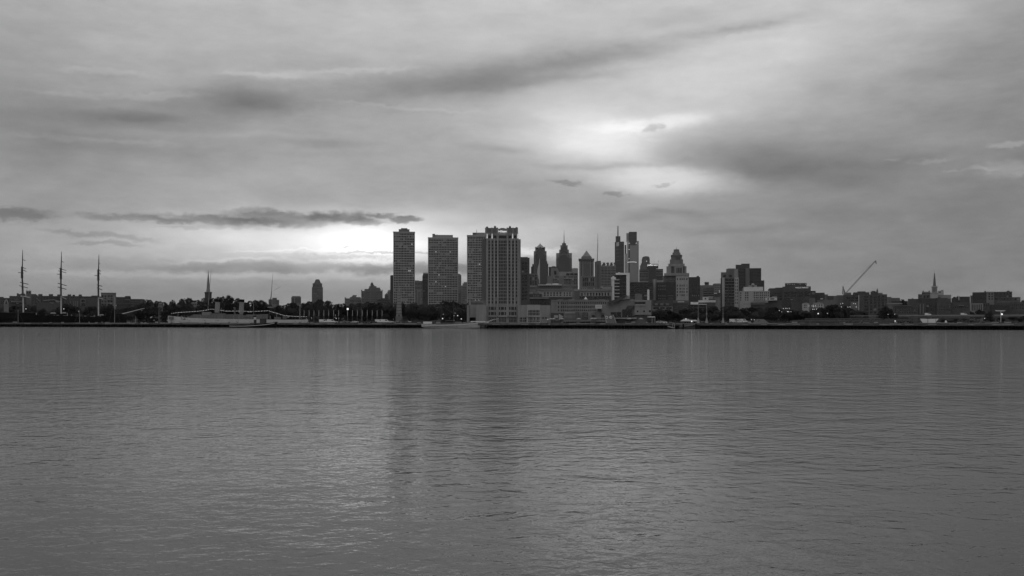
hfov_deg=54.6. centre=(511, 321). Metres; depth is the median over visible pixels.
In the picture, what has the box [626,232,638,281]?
obelisk glass skyscraper
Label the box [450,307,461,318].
tree
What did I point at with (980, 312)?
tree
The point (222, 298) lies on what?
tree
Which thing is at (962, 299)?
brick block
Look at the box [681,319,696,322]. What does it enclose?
white roof pavilion
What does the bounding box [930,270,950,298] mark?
steepled church
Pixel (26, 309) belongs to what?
tree
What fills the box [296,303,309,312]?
tree
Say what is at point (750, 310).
tree
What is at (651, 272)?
hospital block
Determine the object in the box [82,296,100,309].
apartment block
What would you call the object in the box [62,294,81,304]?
apartment block
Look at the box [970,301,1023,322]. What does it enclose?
brick block
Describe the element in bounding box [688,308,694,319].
tree
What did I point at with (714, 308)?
tree
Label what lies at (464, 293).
gothic block
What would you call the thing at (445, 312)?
tree
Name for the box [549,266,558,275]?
framed block
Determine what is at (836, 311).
tree
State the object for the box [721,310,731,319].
tree
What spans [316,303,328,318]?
tree
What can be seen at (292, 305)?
tree
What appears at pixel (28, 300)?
crenellated tower
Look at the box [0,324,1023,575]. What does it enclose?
river water
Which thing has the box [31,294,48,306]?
apartment block
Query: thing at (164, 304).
tree
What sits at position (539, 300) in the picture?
brick block
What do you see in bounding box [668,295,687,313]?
brick block
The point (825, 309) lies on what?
tree
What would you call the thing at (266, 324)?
tugboat
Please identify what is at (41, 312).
tree
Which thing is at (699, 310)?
tree
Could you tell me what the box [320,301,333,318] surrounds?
tree
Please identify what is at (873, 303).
building
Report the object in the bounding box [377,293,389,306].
domed house
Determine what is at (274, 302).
apartment tower
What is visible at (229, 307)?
tree
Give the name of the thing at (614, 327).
quay piles
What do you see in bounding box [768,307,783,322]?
tree
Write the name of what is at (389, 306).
tree
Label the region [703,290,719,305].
white roof house
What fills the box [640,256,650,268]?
tapered tower
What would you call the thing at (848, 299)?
brick block
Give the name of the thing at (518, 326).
quay wall
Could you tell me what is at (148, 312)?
tree
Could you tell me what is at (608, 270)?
striped office slab
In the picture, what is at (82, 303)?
columned wall block
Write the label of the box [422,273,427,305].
apartment tower
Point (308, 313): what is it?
tree
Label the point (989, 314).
tree
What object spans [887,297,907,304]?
brick block
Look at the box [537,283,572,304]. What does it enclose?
arcaded exchange
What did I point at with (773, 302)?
white block
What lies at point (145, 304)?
tree
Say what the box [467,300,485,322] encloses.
hotel podium
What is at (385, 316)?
tree
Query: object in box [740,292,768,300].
windows
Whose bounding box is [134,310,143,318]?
tree
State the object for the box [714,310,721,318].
tree
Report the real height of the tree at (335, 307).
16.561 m
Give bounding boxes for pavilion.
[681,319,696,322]
[753,319,767,322]
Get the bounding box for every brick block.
[530,297,549,304]
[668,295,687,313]
[782,298,833,311]
[811,291,832,302]
[833,293,858,309]
[886,303,917,318]
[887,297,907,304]
[908,297,950,305]
[918,300,969,322]
[952,297,969,301]
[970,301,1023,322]
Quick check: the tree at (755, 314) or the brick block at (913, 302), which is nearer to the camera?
the tree at (755, 314)
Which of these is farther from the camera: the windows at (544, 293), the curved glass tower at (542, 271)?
the curved glass tower at (542, 271)
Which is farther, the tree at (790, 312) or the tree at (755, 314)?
the tree at (790, 312)
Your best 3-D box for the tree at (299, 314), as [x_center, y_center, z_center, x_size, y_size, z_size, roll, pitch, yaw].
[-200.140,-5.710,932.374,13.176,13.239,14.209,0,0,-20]
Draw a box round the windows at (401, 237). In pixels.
[394,233,413,304]
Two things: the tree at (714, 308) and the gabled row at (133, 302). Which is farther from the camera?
the gabled row at (133, 302)
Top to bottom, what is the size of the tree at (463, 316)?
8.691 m
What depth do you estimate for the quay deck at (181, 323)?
762.66 m
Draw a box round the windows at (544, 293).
[544,293,570,295]
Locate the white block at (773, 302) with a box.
[765,296,781,309]
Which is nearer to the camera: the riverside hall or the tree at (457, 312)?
the riverside hall
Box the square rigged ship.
[0,250,143,322]
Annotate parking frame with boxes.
[652,299,672,319]
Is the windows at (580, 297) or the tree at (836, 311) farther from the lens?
the windows at (580, 297)
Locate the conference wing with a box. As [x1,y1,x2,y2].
[518,305,550,322]
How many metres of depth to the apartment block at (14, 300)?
1179.38 m
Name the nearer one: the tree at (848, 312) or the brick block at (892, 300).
the tree at (848, 312)
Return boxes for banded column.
[396,288,401,322]
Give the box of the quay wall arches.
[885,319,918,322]
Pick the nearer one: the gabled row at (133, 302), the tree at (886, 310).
the tree at (886, 310)
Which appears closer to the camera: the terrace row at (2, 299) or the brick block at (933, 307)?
the brick block at (933, 307)
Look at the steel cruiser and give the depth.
821.74 m
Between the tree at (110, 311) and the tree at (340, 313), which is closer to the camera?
the tree at (340, 313)
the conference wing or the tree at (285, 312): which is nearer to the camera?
the conference wing
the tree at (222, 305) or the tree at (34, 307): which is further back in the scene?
the tree at (34, 307)
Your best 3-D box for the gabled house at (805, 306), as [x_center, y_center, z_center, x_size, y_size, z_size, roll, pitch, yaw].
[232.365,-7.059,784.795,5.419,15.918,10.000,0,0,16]
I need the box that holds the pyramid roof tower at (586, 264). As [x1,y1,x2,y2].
[578,251,593,288]
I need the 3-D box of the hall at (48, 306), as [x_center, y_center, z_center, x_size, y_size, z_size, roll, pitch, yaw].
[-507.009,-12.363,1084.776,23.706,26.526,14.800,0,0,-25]
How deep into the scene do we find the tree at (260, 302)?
975.35 m
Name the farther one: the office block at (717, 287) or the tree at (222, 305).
the office block at (717, 287)
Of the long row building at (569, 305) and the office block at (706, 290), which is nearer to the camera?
the long row building at (569, 305)
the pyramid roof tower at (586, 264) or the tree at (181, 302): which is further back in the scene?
the pyramid roof tower at (586, 264)
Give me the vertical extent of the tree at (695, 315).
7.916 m
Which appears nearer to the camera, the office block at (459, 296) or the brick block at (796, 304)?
the brick block at (796, 304)
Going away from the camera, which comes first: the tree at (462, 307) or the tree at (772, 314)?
the tree at (772, 314)
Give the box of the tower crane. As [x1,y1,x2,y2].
[842,260,876,294]
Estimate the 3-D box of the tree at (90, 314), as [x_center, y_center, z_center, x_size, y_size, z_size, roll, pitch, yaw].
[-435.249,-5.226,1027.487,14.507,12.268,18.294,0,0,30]
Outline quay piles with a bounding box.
[0,324,1023,329]
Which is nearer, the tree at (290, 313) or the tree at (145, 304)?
the tree at (290, 313)
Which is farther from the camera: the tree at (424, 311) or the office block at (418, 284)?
the office block at (418, 284)
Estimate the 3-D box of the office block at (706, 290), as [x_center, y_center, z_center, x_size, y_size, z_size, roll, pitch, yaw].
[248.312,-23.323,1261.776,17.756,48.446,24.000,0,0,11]
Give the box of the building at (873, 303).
[854,291,886,322]
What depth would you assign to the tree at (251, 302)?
1005.31 m
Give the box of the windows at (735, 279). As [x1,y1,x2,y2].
[735,279,737,303]
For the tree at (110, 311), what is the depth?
1018.75 m
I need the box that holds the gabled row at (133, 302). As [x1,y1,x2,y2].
[130,299,144,321]
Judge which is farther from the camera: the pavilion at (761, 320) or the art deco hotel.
the art deco hotel
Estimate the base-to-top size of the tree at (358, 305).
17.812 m
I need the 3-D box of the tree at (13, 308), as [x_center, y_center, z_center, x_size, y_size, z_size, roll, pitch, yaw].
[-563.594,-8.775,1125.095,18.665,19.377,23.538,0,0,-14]
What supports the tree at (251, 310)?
on the ground
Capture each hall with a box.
[36,298,59,313]
[551,312,590,322]
[574,286,611,300]
[751,300,767,309]
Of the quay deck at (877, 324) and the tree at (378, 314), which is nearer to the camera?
the quay deck at (877, 324)
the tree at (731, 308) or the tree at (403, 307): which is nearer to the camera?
the tree at (731, 308)
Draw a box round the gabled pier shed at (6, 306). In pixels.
[4,299,8,311]
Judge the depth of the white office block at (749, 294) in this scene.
901.69 m
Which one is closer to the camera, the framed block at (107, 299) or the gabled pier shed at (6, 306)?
the gabled pier shed at (6, 306)
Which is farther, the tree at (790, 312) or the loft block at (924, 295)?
the loft block at (924, 295)
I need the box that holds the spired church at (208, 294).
[204,273,211,304]
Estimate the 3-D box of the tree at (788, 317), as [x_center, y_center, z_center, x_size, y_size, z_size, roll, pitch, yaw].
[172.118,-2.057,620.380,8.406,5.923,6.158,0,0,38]
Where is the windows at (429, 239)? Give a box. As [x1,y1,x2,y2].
[429,239,456,305]
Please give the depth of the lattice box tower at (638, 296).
762.98 m
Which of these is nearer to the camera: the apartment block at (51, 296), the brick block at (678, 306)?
the brick block at (678, 306)
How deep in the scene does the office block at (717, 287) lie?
1449.86 m
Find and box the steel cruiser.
[168,277,307,322]
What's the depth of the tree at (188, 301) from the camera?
1014.58 m
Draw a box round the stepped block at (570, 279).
[547,272,577,298]
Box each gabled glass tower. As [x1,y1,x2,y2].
[531,244,547,288]
[556,241,571,271]
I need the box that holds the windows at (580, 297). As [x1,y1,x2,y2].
[580,297,608,299]
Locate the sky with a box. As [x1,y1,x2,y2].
[0,0,1023,320]
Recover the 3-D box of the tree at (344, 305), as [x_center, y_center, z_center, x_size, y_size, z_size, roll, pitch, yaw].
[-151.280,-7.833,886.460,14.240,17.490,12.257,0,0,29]
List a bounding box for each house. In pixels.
[158,303,162,321]
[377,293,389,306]
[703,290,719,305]
[802,303,808,311]
[813,302,823,307]
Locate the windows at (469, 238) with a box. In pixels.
[468,237,484,302]
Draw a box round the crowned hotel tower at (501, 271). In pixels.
[482,226,520,322]
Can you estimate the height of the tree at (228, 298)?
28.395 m
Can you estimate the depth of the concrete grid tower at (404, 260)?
1045.27 m
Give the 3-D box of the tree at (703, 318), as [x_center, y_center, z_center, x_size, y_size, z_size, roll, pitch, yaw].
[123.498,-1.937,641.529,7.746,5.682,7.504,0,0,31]
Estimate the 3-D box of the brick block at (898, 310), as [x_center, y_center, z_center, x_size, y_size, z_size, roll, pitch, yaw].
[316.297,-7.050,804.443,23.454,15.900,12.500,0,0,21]
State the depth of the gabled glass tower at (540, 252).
3206.75 m
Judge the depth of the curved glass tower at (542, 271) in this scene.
2199.87 m
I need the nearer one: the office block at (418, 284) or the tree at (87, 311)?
the tree at (87, 311)
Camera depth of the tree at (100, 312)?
1019.83 m
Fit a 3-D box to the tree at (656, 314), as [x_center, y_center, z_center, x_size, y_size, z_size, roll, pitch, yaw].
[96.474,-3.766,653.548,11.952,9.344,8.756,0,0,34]
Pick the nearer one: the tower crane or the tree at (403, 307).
the tree at (403, 307)
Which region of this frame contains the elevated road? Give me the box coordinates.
[899,315,1023,322]
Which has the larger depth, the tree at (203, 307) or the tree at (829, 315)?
the tree at (203, 307)
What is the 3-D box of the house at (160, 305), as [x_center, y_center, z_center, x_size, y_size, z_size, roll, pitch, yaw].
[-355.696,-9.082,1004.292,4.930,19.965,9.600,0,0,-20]
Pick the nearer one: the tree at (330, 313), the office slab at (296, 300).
the tree at (330, 313)
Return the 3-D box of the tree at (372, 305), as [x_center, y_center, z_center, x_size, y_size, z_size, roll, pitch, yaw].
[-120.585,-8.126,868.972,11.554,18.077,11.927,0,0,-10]
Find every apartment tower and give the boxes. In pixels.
[269,298,278,308]
[312,279,322,303]
[390,275,392,303]
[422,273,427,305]
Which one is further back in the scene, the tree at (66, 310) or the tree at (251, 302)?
the tree at (66, 310)
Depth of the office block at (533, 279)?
1500.55 m
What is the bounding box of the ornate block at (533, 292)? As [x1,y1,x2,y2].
[530,286,541,296]
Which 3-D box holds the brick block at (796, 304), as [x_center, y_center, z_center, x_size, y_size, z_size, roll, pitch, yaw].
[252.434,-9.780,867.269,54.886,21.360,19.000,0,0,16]
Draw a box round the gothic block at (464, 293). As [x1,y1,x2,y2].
[461,282,466,310]
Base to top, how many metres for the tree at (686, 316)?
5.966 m
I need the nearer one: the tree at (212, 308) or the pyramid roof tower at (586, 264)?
the tree at (212, 308)
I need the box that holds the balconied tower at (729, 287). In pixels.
[721,268,738,309]
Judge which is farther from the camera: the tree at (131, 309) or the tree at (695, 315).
the tree at (131, 309)
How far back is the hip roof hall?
790.43 m
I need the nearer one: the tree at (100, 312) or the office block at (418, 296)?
the tree at (100, 312)
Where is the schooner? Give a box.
[421,306,495,327]
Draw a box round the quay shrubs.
[402,318,1023,322]
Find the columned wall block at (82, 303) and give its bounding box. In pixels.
[70,298,96,311]
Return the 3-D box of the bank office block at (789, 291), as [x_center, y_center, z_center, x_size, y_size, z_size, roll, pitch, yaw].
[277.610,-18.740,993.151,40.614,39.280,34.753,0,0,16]
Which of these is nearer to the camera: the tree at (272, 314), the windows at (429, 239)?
the tree at (272, 314)
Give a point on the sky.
(170, 144)
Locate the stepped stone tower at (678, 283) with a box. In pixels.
[653,247,699,304]
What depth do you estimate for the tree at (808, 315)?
629.52 m
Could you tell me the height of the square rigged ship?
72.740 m
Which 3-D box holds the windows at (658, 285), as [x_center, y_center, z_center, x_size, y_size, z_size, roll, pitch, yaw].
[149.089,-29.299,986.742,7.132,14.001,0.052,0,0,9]
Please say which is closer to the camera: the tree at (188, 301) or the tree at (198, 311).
the tree at (198, 311)
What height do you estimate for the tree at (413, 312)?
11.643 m
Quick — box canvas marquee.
[920,319,937,322]
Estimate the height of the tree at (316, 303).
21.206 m
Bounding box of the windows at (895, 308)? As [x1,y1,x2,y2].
[895,308,916,312]
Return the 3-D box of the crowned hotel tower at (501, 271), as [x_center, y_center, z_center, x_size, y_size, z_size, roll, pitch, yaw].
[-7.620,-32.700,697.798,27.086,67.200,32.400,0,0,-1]
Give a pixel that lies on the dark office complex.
(748, 275)
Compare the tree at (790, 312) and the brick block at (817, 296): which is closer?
the tree at (790, 312)
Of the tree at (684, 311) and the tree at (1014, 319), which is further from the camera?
the tree at (684, 311)
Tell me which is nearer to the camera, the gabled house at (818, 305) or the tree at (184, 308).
the gabled house at (818, 305)
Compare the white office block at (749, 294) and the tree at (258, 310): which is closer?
the white office block at (749, 294)
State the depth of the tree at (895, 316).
688.36 m
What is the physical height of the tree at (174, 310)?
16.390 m
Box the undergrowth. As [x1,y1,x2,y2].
[137,310,867,322]
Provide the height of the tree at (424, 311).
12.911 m
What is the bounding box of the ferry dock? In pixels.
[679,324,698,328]
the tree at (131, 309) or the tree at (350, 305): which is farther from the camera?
the tree at (131, 309)
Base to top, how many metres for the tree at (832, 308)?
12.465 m
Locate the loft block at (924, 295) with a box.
[918,293,929,298]
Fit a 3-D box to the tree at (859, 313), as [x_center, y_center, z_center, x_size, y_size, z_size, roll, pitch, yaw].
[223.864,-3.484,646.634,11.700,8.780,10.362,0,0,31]
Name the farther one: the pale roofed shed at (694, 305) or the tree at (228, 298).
the tree at (228, 298)
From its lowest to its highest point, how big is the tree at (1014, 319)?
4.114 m
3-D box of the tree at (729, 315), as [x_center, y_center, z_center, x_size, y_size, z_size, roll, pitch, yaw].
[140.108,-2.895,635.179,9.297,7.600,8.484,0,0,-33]
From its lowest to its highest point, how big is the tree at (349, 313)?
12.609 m
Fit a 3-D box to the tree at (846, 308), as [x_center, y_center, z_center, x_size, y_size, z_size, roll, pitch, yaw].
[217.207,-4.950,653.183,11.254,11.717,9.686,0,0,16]
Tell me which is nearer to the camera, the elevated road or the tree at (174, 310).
the elevated road
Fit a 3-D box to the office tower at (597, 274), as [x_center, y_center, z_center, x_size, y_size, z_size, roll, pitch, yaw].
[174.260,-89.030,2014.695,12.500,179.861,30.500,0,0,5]
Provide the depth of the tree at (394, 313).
804.47 m
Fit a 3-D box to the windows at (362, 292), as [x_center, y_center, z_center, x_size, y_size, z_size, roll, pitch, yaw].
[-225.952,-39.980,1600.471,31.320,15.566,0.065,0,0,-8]
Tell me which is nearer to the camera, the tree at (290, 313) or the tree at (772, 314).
the tree at (772, 314)
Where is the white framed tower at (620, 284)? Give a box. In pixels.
[611,272,629,316]
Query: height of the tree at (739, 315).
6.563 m
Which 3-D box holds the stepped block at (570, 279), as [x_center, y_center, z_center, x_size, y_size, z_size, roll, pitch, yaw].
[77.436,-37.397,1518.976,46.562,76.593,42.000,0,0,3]
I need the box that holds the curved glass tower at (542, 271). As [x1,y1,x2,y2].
[537,259,546,284]
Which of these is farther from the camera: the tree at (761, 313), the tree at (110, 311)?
the tree at (110, 311)
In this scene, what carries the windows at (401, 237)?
in the concrete grid tower at (404, 260)
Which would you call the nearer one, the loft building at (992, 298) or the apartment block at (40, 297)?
the loft building at (992, 298)
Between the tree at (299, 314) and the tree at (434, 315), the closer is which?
the tree at (434, 315)
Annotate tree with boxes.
[9,305,19,311]
[15,305,32,311]
[28,304,36,311]
[36,309,48,314]
[46,309,55,314]
[55,306,73,315]
[68,305,80,313]
[82,306,97,314]
[85,311,96,316]
[93,309,106,316]
[103,308,114,315]
[104,305,114,310]
[108,309,125,312]
[125,307,136,321]
[125,312,137,321]
[133,303,144,311]
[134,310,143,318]
[139,299,154,316]
[143,306,152,322]
[150,301,160,317]
[153,302,169,312]
[154,306,161,316]
[161,306,172,318]
[169,300,176,308]
[169,307,180,316]
[176,299,186,316]
[179,303,194,315]
[185,298,197,309]
[190,306,201,314]
[197,301,209,312]
[207,303,214,312]
[214,296,229,313]
[220,301,226,312]
[223,295,235,313]
[224,300,235,313]
[233,298,238,313]
[233,305,248,314]
[247,300,257,307]
[247,307,256,314]
[254,300,268,311]
[254,304,269,315]
[266,308,274,318]
[273,305,284,311]
[275,309,287,319]
[285,302,298,314]
[287,307,296,318]
[292,309,304,319]
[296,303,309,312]
[302,306,315,320]
[305,301,313,317]
[312,299,323,317]
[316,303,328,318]
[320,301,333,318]
[324,309,335,322]
[329,304,343,318]
[334,308,344,322]
[336,303,350,318]
[342,307,356,318]
[346,303,355,308]
[353,303,367,317]
[354,308,363,319]
[359,306,375,319]
[368,302,380,322]
[371,307,384,322]
[381,309,392,319]
[381,313,389,318]
[382,302,396,322]
[391,308,405,318]
[393,302,405,317]
[406,302,417,308]
[407,307,417,319]
[416,306,432,318]
[426,304,436,321]
[428,308,438,319]
[437,306,452,322]
[445,301,460,310]
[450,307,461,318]
[458,303,465,312]
[459,311,466,319]
[651,309,667,318]
[667,313,682,320]
[678,309,689,314]
[680,314,692,319]
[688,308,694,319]
[690,311,702,318]
[694,308,703,313]
[697,315,708,320]
[708,306,720,320]
[709,314,718,320]
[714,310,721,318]
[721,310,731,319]
[722,306,736,312]
[724,311,736,319]
[734,313,748,319]
[739,308,748,313]
[745,307,757,313]
[751,311,759,320]
[757,310,766,318]
[763,310,779,319]
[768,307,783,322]
[780,314,793,320]
[788,310,796,317]
[803,312,813,317]
[810,308,819,317]
[816,311,822,317]
[820,305,830,312]
[821,311,833,317]
[828,304,845,317]
[833,307,844,317]
[839,305,849,315]
[844,308,853,317]
[847,310,864,317]
[876,313,887,319]
[879,306,892,318]
[891,314,899,318]
[975,309,984,320]
[985,311,994,318]
[1007,317,1021,320]
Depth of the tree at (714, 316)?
637.27 m
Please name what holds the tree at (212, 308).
on the ground
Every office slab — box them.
[291,296,300,318]
[601,262,615,300]
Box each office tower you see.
[458,274,460,289]
[521,257,529,304]
[595,240,600,287]
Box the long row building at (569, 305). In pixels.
[551,297,608,320]
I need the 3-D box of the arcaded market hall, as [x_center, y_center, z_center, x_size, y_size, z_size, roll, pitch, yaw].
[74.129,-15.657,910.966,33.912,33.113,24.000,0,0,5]
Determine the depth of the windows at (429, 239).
1030.40 m
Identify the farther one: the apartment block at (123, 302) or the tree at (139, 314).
the apartment block at (123, 302)
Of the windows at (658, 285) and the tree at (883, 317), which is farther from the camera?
the windows at (658, 285)
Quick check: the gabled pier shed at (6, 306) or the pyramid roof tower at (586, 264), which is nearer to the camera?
the gabled pier shed at (6, 306)
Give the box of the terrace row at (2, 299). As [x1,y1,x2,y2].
[0,297,8,309]
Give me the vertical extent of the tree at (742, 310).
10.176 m
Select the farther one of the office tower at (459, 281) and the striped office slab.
the office tower at (459, 281)
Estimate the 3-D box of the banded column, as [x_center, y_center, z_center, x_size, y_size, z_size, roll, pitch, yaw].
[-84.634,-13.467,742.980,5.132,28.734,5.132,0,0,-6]
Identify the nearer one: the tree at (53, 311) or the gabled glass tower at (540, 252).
the tree at (53, 311)
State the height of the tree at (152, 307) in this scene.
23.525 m
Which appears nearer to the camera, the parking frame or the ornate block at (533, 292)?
the parking frame
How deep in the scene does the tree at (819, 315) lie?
631.33 m
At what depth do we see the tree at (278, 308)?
977.73 m
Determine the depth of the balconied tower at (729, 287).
840.25 m
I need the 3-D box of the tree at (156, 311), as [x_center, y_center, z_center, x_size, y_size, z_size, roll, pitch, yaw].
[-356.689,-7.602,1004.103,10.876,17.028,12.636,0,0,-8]
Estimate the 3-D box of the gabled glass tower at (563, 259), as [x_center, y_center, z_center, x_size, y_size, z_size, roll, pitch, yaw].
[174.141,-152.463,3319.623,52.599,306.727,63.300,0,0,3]
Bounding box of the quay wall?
[1,324,1022,329]
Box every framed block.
[101,293,115,309]
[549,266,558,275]
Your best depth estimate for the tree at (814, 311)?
666.98 m
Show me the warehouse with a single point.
(354, 299)
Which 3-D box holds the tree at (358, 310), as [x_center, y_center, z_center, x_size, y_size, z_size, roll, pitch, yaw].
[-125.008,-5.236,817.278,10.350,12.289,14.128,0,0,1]
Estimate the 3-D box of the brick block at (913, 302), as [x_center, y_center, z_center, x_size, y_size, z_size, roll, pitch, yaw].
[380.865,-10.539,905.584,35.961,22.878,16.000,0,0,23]
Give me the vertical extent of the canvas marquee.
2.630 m
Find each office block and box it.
[415,280,421,288]
[415,289,421,304]
[458,290,460,306]
[530,273,536,286]
[582,277,594,288]
[630,281,652,309]
[700,284,713,303]
[713,283,720,311]
[739,284,769,310]
[768,283,810,301]
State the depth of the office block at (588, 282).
1400.06 m
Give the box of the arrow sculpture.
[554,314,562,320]
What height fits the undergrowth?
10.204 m
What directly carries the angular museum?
on the quay deck at (877, 324)
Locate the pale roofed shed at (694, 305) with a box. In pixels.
[678,300,715,310]
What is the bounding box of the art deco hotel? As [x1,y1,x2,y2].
[361,283,382,319]
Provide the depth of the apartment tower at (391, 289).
1349.92 m
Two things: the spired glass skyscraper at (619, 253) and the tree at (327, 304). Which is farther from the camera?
the spired glass skyscraper at (619, 253)
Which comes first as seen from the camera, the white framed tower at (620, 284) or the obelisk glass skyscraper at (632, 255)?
the white framed tower at (620, 284)
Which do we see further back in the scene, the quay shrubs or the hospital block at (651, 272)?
the hospital block at (651, 272)
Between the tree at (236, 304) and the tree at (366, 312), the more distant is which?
the tree at (236, 304)
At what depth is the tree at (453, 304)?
867.48 m
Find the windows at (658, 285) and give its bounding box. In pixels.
[658,285,665,298]
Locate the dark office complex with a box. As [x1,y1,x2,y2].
[736,264,763,290]
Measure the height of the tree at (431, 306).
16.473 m
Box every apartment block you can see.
[9,293,25,306]
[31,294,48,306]
[49,294,59,301]
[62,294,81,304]
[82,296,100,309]
[116,296,130,321]
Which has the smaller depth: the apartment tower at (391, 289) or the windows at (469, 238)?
the windows at (469, 238)
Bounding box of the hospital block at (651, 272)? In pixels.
[639,261,662,281]
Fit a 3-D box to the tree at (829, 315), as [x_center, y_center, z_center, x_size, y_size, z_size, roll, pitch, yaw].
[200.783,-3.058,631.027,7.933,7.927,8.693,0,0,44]
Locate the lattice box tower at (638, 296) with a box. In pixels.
[635,294,641,299]
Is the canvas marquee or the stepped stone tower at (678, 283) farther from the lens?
the stepped stone tower at (678, 283)
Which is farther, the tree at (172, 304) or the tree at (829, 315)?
the tree at (172, 304)
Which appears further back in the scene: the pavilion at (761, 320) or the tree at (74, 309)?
the tree at (74, 309)
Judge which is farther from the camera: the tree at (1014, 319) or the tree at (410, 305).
the tree at (410, 305)
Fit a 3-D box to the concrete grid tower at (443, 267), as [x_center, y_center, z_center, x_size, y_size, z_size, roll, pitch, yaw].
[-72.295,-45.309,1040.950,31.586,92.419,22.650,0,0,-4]
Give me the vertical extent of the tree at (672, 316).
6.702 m
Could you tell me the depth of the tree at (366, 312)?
800.43 m
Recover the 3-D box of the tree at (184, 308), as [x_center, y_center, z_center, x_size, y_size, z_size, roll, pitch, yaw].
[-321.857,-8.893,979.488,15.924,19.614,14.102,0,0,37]
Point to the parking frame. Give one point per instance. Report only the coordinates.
(662, 304)
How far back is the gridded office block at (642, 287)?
960.13 m
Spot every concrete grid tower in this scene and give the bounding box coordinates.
[393,228,414,319]
[428,234,457,307]
[467,232,484,302]
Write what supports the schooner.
on the river water
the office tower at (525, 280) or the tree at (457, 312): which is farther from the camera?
the office tower at (525, 280)
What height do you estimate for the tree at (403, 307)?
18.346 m
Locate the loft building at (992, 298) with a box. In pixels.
[970,291,1019,304]
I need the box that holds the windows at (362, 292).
[362,292,381,301]
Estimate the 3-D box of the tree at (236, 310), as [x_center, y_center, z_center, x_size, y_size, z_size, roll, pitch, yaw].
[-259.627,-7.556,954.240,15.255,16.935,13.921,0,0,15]
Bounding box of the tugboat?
[229,315,276,327]
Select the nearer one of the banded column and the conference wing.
the conference wing
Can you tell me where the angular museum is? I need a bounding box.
[590,295,654,322]
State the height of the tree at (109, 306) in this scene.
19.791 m
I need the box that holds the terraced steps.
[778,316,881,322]
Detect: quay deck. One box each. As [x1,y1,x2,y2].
[0,323,309,324]
[311,323,1023,325]
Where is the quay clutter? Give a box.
[13,322,1013,324]
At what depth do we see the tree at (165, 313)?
989.27 m
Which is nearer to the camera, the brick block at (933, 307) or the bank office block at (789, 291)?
the brick block at (933, 307)
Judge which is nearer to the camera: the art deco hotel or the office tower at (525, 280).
the office tower at (525, 280)
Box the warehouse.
[345,295,360,319]
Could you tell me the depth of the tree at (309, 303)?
992.31 m
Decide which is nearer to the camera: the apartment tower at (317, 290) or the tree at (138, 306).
the tree at (138, 306)
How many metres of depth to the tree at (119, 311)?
1037.85 m
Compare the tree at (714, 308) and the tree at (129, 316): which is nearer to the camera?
the tree at (714, 308)
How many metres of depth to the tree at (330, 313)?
809.03 m
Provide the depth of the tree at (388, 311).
815.57 m
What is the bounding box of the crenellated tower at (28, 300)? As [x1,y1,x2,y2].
[26,290,30,307]
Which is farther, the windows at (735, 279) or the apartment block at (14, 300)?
the apartment block at (14, 300)
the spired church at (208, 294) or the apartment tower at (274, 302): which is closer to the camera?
the spired church at (208, 294)
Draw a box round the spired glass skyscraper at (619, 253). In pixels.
[615,226,623,272]
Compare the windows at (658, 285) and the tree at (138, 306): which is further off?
the tree at (138, 306)
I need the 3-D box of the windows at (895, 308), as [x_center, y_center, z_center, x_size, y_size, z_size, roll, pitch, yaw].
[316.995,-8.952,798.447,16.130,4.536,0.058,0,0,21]

